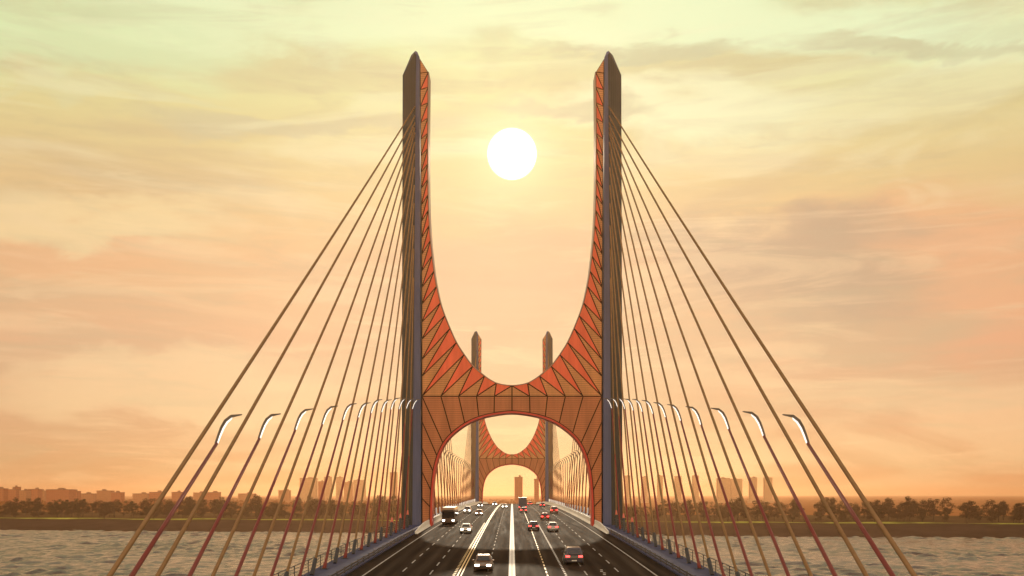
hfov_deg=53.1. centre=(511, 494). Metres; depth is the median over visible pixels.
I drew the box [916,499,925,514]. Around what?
broadleaf tree
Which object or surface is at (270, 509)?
broadleaf tree
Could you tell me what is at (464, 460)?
stay cable
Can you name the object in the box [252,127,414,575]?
stay cable
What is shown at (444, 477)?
street lamp
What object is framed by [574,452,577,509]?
street lamp
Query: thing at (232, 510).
broadleaf tree
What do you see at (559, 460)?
stay cable
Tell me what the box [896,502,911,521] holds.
broadleaf tree
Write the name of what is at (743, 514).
broadleaf tree
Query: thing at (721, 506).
broadleaf tree
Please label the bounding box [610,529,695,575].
guard rail
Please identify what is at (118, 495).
distant building
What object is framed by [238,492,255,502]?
distant building
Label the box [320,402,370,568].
street lamp
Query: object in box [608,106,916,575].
stay cable
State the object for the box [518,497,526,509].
box truck
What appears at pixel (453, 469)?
stay cable
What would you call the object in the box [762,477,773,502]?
distant building
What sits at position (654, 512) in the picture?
broadleaf tree
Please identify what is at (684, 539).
stay cable
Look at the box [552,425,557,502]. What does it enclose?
stay cable
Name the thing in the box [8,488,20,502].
distant building
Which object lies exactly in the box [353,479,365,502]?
distant building
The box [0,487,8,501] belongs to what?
distant building
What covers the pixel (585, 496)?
street lamp
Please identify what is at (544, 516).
sedan car
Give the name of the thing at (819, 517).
broadleaf tree
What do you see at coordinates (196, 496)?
distant building
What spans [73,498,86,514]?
broadleaf tree
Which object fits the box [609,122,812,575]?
stay cable
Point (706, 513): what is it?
street lamp
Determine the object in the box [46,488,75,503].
distant building
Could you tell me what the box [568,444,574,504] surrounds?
stay cable
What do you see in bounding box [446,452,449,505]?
street lamp
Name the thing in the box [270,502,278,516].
broadleaf tree
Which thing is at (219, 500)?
broadleaf tree
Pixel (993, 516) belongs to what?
broadleaf tree
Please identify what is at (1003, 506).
broadleaf tree
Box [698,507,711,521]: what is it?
broadleaf tree
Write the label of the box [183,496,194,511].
broadleaf tree
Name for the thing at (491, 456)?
bridge tower
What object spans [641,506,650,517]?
broadleaf tree
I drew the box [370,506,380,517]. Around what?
broadleaf tree
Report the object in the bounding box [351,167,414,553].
stay cable
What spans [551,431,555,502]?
stay cable
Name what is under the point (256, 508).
broadleaf tree
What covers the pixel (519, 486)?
distant building
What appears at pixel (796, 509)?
broadleaf tree
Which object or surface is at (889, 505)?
broadleaf tree
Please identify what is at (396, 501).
broadleaf tree
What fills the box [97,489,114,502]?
distant building
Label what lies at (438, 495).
street lamp
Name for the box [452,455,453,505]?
street lamp
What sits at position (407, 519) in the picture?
stay cable
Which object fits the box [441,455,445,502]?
stay cable
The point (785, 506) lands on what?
broadleaf tree
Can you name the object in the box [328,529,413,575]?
guard rail
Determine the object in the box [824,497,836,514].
broadleaf tree
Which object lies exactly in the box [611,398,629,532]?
street lamp
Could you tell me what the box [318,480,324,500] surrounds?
distant building
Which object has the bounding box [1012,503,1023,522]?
broadleaf tree
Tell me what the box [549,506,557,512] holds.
hatchback car
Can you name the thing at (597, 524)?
parapet
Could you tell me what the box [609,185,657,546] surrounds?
stay cable
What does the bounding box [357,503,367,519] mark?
broadleaf tree
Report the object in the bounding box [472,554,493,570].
sedan car
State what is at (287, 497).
distant building
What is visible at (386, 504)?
broadleaf tree
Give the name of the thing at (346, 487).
distant building
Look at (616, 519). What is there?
stay cable
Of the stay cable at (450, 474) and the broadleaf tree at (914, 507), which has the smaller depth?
the stay cable at (450, 474)
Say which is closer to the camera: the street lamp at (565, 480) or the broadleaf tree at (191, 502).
the street lamp at (565, 480)
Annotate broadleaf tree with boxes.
[0,505,8,516]
[7,497,19,516]
[8,505,19,517]
[16,498,33,516]
[29,508,37,517]
[31,503,46,517]
[32,497,41,511]
[32,504,44,516]
[45,500,58,510]
[46,506,55,514]
[50,503,64,517]
[52,501,64,512]
[53,499,69,514]
[59,503,71,517]
[67,501,77,516]
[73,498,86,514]
[74,508,84,516]
[75,500,90,516]
[88,502,96,515]
[93,500,102,516]
[99,506,108,518]
[102,501,115,516]
[106,499,122,516]
[118,505,129,516]
[121,500,133,514]
[128,502,140,517]
[134,506,143,515]
[140,499,152,513]
[142,507,150,515]
[153,507,160,516]
[162,499,173,515]
[166,504,174,518]
[177,504,189,518]
[182,504,194,514]
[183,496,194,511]
[196,500,210,517]
[196,508,204,517]
[206,500,221,517]
[208,497,224,514]
[215,501,226,513]
[217,504,231,517]
[226,503,238,517]
[227,501,238,515]
[244,507,251,518]
[248,494,262,517]
[249,503,261,518]
[257,507,268,518]
[267,505,275,518]
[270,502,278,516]
[275,506,285,518]
[280,504,290,517]
[291,505,303,518]
[292,496,303,512]
[302,503,313,518]
[311,499,318,513]
[314,502,325,518]
[316,500,325,518]
[326,499,336,518]
[333,504,347,519]
[346,505,356,516]
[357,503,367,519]
[369,499,385,513]
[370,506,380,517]
[375,495,386,515]
[381,499,395,514]
[387,506,396,517]
[391,496,400,516]
[625,508,634,520]
[632,506,642,520]
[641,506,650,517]
[650,507,659,518]
[654,504,662,516]
[660,499,671,513]
[667,502,684,521]
[680,499,694,513]
[682,503,697,517]
[697,501,709,520]
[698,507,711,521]
[708,503,722,513]
[715,506,727,521]
[721,504,734,520]
[723,502,736,520]
[731,497,742,520]
[738,504,750,520]
[748,508,760,518]
[751,500,766,520]
[768,503,780,520]
[775,502,790,517]
[787,510,799,521]
[788,499,800,518]
[791,505,804,519]
[813,501,825,520]
[813,512,824,522]
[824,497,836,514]
[826,505,840,521]
[835,501,851,520]
[837,510,849,521]
[848,503,860,520]
[849,509,861,519]
[859,508,871,521]
[861,501,874,513]
[866,505,883,521]
[867,500,880,514]
[875,503,888,519]
[882,497,894,520]
[892,506,903,521]
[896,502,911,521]
[903,496,916,518]
[905,501,919,520]
[914,509,928,521]
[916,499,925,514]
[925,498,942,520]
[936,497,956,519]
[938,509,949,522]
[956,501,978,520]
[959,500,977,522]
[973,508,986,522]
[982,499,1001,521]
[987,510,998,522]
[990,501,1007,521]
[998,500,1009,519]
[1006,510,1020,522]
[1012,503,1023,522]
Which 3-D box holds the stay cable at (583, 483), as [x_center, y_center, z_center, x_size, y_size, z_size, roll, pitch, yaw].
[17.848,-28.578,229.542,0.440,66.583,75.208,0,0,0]
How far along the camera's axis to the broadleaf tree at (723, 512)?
986.71 m
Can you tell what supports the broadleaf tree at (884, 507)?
on the ground
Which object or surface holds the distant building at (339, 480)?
on the ground
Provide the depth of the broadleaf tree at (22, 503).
1196.86 m
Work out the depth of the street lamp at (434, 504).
239.15 m
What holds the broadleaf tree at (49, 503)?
on the ground
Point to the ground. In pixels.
(955, 525)
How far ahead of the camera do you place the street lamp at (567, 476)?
331.93 m
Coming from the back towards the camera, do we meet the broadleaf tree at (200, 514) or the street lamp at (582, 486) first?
the broadleaf tree at (200, 514)
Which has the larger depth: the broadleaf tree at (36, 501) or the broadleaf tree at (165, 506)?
the broadleaf tree at (36, 501)
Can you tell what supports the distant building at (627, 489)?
on the ground
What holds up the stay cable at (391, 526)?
attached to the bridge tower at (454, 390)
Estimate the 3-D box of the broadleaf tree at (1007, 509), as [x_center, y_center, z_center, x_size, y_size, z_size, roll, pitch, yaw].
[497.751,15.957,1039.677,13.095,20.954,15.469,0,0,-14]
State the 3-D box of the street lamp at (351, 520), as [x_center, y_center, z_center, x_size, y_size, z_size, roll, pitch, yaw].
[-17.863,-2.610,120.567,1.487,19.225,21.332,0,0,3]
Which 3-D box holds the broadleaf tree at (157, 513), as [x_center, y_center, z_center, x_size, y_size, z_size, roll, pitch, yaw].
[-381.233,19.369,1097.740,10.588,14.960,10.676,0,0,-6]
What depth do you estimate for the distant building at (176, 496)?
2000.00 m
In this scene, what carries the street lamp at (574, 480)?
on the walkway at (684, 565)
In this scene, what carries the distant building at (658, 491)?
on the ground
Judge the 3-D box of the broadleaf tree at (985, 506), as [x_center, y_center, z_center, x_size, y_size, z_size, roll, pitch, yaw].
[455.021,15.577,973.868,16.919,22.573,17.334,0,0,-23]
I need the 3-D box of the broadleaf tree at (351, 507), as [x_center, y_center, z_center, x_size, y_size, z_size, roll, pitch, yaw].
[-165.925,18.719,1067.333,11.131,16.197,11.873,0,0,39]
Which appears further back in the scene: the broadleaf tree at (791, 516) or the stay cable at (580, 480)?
the broadleaf tree at (791, 516)
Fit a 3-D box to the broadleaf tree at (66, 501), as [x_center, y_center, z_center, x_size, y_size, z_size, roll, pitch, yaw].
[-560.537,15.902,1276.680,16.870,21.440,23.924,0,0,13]
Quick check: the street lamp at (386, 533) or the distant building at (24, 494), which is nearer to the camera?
the street lamp at (386, 533)
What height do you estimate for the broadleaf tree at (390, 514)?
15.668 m
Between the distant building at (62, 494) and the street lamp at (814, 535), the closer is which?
the street lamp at (814, 535)
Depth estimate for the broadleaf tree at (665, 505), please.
1123.43 m
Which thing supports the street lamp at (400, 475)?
on the walkway at (339, 565)
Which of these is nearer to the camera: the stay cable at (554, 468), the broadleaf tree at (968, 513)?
the stay cable at (554, 468)
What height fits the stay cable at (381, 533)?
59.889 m
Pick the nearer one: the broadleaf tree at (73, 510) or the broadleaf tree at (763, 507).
the broadleaf tree at (763, 507)
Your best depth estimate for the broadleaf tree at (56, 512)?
1165.58 m
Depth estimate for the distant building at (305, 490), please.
3000.00 m
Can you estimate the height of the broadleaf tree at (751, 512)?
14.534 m
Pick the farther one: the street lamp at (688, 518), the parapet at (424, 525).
the parapet at (424, 525)
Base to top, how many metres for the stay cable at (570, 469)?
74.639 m
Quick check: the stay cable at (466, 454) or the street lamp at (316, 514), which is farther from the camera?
the stay cable at (466, 454)
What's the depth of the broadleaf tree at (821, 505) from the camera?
1003.84 m
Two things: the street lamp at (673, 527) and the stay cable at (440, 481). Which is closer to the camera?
the street lamp at (673, 527)
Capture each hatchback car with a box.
[463,506,471,512]
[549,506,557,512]
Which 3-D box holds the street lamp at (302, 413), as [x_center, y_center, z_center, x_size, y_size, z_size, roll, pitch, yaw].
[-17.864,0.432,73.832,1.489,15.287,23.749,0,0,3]
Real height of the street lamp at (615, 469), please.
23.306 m
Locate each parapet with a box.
[415,501,487,533]
[536,501,608,533]
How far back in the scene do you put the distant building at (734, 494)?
3100.00 m
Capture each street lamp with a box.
[129,414,241,575]
[187,413,280,575]
[234,408,312,575]
[270,406,337,575]
[298,403,356,575]
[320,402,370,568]
[341,399,381,558]
[358,399,391,549]
[372,398,398,543]
[383,398,407,537]
[395,399,412,532]
[403,399,419,528]
[434,491,435,514]
[437,468,439,513]
[440,457,442,511]
[443,450,448,505]
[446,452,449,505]
[449,453,453,505]
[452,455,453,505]
[454,456,456,505]
[456,457,459,505]
[458,458,461,506]
[460,459,463,505]
[560,459,563,505]
[562,458,565,506]
[564,457,567,505]
[567,456,569,507]
[570,453,574,508]
[570,455,571,507]
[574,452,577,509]
[575,450,580,510]
[581,457,583,511]
[584,468,586,513]
[588,491,589,514]
[604,398,620,528]
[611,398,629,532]
[617,398,640,537]
[625,399,651,543]
[632,399,665,549]
[642,400,682,558]
[653,402,703,568]
[667,404,725,575]
[686,406,753,575]
[711,408,790,575]
[743,411,837,575]
[782,414,895,575]
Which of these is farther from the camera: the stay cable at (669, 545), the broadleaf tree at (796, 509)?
the broadleaf tree at (796, 509)
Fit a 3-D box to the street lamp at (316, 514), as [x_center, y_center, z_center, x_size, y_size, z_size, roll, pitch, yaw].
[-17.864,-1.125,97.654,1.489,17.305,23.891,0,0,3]
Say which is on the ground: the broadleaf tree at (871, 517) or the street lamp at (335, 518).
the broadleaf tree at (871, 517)
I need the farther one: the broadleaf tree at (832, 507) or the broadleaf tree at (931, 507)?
the broadleaf tree at (931, 507)
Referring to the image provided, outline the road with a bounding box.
[346,504,677,575]
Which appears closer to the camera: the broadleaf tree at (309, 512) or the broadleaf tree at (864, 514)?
the broadleaf tree at (864, 514)
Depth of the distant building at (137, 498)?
2000.00 m
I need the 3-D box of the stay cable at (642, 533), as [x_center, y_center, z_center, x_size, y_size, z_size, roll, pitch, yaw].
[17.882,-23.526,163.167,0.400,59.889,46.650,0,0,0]
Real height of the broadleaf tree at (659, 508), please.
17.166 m
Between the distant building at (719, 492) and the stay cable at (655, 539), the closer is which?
the stay cable at (655, 539)
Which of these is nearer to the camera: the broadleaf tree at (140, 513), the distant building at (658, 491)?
the broadleaf tree at (140, 513)
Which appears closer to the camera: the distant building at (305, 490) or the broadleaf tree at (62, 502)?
the broadleaf tree at (62, 502)
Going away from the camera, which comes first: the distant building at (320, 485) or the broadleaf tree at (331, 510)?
the broadleaf tree at (331, 510)
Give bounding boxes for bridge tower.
[401,51,622,527]
[471,331,552,502]
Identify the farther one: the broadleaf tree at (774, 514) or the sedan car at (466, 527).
the broadleaf tree at (774, 514)
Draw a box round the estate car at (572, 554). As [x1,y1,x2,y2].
[561,546,583,564]
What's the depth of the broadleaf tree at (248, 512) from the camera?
1091.74 m
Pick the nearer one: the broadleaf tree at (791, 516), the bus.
the bus
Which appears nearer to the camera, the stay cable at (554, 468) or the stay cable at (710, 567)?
the stay cable at (710, 567)
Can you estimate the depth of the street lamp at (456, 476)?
331.93 m
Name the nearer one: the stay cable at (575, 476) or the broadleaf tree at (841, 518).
the stay cable at (575, 476)
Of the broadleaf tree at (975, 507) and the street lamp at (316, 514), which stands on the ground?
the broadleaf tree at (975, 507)
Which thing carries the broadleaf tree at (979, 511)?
on the ground
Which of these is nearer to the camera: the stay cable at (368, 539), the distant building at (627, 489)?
the stay cable at (368, 539)
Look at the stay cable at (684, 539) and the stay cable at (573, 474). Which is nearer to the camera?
the stay cable at (684, 539)
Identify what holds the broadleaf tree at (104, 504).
on the ground
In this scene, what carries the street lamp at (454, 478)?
on the walkway at (339, 565)
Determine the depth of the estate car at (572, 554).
103.80 m
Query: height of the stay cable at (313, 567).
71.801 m
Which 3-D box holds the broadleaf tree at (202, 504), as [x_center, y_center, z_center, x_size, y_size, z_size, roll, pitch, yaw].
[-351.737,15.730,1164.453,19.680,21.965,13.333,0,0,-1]
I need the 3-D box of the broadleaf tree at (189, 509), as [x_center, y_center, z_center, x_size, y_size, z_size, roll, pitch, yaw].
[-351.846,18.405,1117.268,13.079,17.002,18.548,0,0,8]
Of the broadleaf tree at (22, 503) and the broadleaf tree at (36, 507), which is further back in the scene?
the broadleaf tree at (22, 503)
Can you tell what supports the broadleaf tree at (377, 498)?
on the ground
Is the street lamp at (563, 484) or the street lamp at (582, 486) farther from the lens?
the street lamp at (563, 484)
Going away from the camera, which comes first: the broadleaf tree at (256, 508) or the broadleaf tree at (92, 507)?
the broadleaf tree at (256, 508)
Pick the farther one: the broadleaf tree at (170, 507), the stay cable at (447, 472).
the broadleaf tree at (170, 507)
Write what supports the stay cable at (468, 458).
attached to the bridge tower at (491, 456)
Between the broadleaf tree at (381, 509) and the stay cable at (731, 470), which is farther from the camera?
the broadleaf tree at (381, 509)
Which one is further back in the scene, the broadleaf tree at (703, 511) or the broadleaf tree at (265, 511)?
the broadleaf tree at (265, 511)
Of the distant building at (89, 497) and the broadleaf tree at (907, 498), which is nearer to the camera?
the broadleaf tree at (907, 498)
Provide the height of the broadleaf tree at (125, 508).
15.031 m
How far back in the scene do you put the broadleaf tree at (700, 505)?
1030.70 m
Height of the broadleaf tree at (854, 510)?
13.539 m
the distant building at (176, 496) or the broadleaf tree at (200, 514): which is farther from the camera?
the distant building at (176, 496)
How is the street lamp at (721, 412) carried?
on the walkway at (684, 565)
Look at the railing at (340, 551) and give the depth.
106.83 m
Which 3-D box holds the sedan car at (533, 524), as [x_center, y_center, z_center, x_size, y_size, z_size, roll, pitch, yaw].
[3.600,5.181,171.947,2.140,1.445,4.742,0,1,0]
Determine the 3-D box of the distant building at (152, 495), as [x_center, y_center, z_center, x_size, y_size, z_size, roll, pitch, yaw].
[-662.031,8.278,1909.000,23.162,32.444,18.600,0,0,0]
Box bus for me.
[440,506,457,523]
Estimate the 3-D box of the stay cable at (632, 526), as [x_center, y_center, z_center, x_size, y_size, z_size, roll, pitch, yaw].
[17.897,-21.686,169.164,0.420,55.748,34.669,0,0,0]
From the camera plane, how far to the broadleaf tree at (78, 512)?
1126.40 m
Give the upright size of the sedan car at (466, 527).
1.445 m
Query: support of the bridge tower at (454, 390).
in the river
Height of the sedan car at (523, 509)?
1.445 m
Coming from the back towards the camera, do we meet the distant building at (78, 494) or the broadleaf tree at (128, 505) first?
the distant building at (78, 494)
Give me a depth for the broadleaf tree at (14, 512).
1158.90 m
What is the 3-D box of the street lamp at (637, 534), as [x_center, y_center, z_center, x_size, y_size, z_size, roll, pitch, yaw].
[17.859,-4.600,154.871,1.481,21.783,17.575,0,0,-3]
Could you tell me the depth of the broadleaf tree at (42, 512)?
1196.32 m
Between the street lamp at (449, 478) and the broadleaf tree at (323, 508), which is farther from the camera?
the broadleaf tree at (323, 508)
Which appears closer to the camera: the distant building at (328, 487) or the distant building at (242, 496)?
the distant building at (242, 496)
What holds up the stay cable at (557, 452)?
attached to the bridge tower at (491, 456)
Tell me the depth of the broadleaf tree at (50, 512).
1204.56 m
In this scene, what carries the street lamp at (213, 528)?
on the walkway at (339, 565)
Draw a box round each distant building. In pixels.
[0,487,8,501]
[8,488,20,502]
[19,489,30,501]
[27,488,41,501]
[42,489,45,502]
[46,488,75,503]
[76,489,80,499]
[81,492,96,502]
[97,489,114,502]
[110,491,124,502]
[132,492,148,503]
[149,490,164,502]
[172,491,182,501]
[193,491,203,502]
[204,491,220,502]
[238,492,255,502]
[278,489,290,503]
[300,477,317,501]
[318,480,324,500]
[324,476,331,500]
[335,476,342,502]
[342,481,353,502]
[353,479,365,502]
[390,471,397,499]
[514,475,522,503]
[534,477,538,503]
[624,475,631,502]
[640,476,648,502]
[657,475,663,501]
[673,476,682,502]
[692,475,699,502]
[716,477,731,502]
[730,479,741,501]
[747,477,756,502]
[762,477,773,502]
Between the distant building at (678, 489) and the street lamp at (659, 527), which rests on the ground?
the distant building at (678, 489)
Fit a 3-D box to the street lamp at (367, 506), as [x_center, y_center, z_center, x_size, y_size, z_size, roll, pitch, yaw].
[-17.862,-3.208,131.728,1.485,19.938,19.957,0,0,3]
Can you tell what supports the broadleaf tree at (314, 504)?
on the ground
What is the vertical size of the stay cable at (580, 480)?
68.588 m
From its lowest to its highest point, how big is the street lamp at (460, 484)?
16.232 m
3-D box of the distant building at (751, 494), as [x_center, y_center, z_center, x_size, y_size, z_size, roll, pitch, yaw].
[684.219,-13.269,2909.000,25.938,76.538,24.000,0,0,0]
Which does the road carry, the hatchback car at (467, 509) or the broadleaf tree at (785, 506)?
the hatchback car at (467, 509)
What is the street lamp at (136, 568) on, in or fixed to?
on the walkway at (339, 565)
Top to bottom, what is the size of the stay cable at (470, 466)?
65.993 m
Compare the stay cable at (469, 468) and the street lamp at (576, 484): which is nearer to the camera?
the street lamp at (576, 484)
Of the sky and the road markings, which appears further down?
the road markings
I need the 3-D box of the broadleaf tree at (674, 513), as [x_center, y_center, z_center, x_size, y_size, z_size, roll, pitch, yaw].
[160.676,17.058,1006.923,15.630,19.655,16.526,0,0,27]
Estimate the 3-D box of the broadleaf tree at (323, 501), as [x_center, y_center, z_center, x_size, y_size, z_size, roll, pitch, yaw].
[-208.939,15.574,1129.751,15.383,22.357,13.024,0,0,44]
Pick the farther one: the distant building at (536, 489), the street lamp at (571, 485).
the distant building at (536, 489)
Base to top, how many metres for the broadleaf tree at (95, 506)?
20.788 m
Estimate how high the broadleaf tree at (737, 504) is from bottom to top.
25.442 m
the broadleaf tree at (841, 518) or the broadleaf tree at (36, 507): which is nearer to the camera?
the broadleaf tree at (841, 518)
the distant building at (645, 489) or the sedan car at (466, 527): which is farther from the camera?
the distant building at (645, 489)
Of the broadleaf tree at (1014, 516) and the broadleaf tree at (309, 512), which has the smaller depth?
the broadleaf tree at (1014, 516)
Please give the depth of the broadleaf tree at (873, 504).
1013.03 m
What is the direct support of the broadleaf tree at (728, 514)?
on the ground
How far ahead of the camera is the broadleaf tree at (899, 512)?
962.78 m
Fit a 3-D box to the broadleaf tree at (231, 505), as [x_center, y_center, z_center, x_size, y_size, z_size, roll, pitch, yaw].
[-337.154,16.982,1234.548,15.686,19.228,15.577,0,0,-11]
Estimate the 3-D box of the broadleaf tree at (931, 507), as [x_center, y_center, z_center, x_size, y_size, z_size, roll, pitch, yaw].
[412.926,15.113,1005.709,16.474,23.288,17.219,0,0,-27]
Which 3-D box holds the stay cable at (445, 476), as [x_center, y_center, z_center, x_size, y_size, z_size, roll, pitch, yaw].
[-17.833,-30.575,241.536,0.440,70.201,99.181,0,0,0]
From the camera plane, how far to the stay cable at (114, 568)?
63.23 m
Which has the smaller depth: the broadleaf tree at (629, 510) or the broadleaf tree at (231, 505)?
the broadleaf tree at (629, 510)
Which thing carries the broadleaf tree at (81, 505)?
on the ground
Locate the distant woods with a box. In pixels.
[0,497,540,510]
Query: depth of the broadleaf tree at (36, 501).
1280.35 m
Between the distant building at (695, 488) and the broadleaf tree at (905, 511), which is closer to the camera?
the broadleaf tree at (905, 511)
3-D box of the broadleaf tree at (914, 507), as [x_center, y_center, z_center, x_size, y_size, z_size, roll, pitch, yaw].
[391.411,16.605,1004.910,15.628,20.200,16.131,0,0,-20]
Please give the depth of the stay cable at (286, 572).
105.64 m
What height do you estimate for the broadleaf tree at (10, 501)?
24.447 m
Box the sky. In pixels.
[0,0,1023,495]
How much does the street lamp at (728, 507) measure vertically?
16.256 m
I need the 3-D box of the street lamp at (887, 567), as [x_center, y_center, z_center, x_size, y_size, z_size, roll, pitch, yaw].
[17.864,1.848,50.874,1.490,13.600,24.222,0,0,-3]
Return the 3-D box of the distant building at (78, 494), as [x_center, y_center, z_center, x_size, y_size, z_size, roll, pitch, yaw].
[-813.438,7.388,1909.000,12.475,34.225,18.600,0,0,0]
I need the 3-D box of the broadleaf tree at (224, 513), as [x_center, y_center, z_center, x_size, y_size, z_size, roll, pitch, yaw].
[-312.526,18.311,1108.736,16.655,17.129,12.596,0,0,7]
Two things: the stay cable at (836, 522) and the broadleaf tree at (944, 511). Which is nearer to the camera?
the stay cable at (836, 522)
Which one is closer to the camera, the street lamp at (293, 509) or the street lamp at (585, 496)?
the street lamp at (293, 509)
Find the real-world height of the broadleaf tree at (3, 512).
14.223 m
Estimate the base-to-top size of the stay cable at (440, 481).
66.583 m
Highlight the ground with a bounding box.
[0,496,1023,538]
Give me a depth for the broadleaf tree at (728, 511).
1039.22 m
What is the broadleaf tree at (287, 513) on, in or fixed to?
on the ground
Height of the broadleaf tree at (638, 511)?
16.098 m
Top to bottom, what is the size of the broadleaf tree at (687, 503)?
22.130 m
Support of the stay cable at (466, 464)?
attached to the bridge tower at (491, 456)
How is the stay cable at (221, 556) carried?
attached to the bridge tower at (454, 390)
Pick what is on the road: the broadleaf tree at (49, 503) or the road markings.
the road markings
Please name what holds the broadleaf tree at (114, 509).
on the ground
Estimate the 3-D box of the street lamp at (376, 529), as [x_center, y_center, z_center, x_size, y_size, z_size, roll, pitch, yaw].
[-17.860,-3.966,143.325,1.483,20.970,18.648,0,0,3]
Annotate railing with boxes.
[273,502,459,575]
[564,502,749,575]
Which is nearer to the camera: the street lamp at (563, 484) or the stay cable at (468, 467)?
the street lamp at (563, 484)
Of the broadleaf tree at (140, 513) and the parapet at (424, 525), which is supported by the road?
the parapet at (424, 525)
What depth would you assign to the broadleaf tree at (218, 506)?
1156.63 m
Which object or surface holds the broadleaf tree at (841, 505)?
on the ground
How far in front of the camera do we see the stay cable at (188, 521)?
70.62 m
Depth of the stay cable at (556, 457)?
404.72 m
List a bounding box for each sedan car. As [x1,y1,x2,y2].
[459,523,472,532]
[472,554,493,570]
[474,509,483,515]
[519,507,526,512]
[527,521,539,529]
[540,513,549,519]
[546,522,558,530]
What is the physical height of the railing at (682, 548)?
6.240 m
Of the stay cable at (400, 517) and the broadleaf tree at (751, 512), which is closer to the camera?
the stay cable at (400, 517)
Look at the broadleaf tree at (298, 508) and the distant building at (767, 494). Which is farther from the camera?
the distant building at (767, 494)
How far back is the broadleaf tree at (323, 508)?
1086.04 m
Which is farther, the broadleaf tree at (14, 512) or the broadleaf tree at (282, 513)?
the broadleaf tree at (14, 512)
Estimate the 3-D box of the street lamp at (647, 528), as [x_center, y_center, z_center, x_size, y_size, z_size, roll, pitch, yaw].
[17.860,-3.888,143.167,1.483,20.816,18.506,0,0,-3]
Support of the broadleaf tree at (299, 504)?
on the ground
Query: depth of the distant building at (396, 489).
2800.00 m
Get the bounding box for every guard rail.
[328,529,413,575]
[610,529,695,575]
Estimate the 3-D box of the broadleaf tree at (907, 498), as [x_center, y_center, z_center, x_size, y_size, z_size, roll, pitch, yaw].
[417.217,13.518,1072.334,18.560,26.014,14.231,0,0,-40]
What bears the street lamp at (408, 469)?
on the walkway at (339, 565)
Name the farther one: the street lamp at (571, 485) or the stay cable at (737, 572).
the street lamp at (571, 485)
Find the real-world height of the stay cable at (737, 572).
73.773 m
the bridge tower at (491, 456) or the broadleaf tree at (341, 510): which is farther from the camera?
the broadleaf tree at (341, 510)
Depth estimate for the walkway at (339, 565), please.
114.21 m
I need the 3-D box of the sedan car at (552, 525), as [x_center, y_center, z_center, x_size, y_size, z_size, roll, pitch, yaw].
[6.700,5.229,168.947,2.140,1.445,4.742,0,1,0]
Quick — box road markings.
[362,504,656,575]
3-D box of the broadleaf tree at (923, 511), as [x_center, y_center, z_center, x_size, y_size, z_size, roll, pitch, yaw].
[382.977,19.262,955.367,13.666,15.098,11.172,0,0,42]
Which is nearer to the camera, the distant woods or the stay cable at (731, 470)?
the stay cable at (731, 470)
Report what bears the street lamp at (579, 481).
on the walkway at (684, 565)
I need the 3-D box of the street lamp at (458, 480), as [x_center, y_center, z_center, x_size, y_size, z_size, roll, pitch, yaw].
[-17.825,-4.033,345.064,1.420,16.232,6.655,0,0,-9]
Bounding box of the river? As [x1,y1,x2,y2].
[0,529,1023,575]
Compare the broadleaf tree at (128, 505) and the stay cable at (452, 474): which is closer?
the stay cable at (452, 474)
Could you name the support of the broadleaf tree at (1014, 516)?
on the ground
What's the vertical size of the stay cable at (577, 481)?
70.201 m
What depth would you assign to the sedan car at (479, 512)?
241.38 m
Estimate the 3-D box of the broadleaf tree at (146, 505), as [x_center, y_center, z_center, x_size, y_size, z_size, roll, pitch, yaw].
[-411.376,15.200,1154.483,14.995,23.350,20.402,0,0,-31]
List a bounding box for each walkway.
[302,512,441,575]
[570,508,721,575]
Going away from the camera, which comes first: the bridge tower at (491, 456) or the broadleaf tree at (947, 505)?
the bridge tower at (491, 456)
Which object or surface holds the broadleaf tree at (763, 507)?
on the ground
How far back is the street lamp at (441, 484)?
260.89 m
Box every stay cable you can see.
[107,106,414,575]
[155,116,414,575]
[211,122,414,575]
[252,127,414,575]
[284,132,414,575]
[310,142,414,574]
[333,153,414,563]
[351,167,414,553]
[366,185,414,546]
[379,203,414,540]
[389,225,414,535]
[398,248,413,530]
[406,277,413,527]
[439,460,442,504]
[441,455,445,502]
[443,450,448,505]
[445,446,451,505]
[447,443,453,505]
[449,444,455,504]
[450,439,457,503]
[459,358,475,504]
[461,362,475,505]
[463,365,475,504]
[464,429,470,504]
[466,425,471,502]
[467,423,472,503]
[468,431,472,502]
[548,358,564,504]
[548,361,562,505]
[548,365,560,504]
[551,423,556,503]
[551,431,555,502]
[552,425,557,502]
[566,439,573,503]
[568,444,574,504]
[570,443,576,506]
[572,446,578,508]
[575,450,580,508]
[577,455,582,510]
[580,460,584,511]
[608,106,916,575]
[609,116,868,575]
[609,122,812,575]
[609,127,770,575]
[609,132,739,575]
[609,142,713,574]
[609,154,690,563]
[609,167,672,553]
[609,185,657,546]
[609,203,644,540]
[609,225,634,535]
[610,248,625,530]
[610,277,617,527]
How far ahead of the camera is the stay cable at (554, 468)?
432.44 m
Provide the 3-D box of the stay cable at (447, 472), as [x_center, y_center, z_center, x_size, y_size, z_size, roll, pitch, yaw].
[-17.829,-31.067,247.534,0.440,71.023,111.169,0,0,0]
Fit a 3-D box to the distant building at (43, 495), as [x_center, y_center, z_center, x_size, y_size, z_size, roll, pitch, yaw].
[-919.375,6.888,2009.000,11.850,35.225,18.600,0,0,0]
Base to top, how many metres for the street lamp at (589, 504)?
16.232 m
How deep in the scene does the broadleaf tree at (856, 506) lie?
1009.61 m
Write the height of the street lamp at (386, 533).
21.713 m

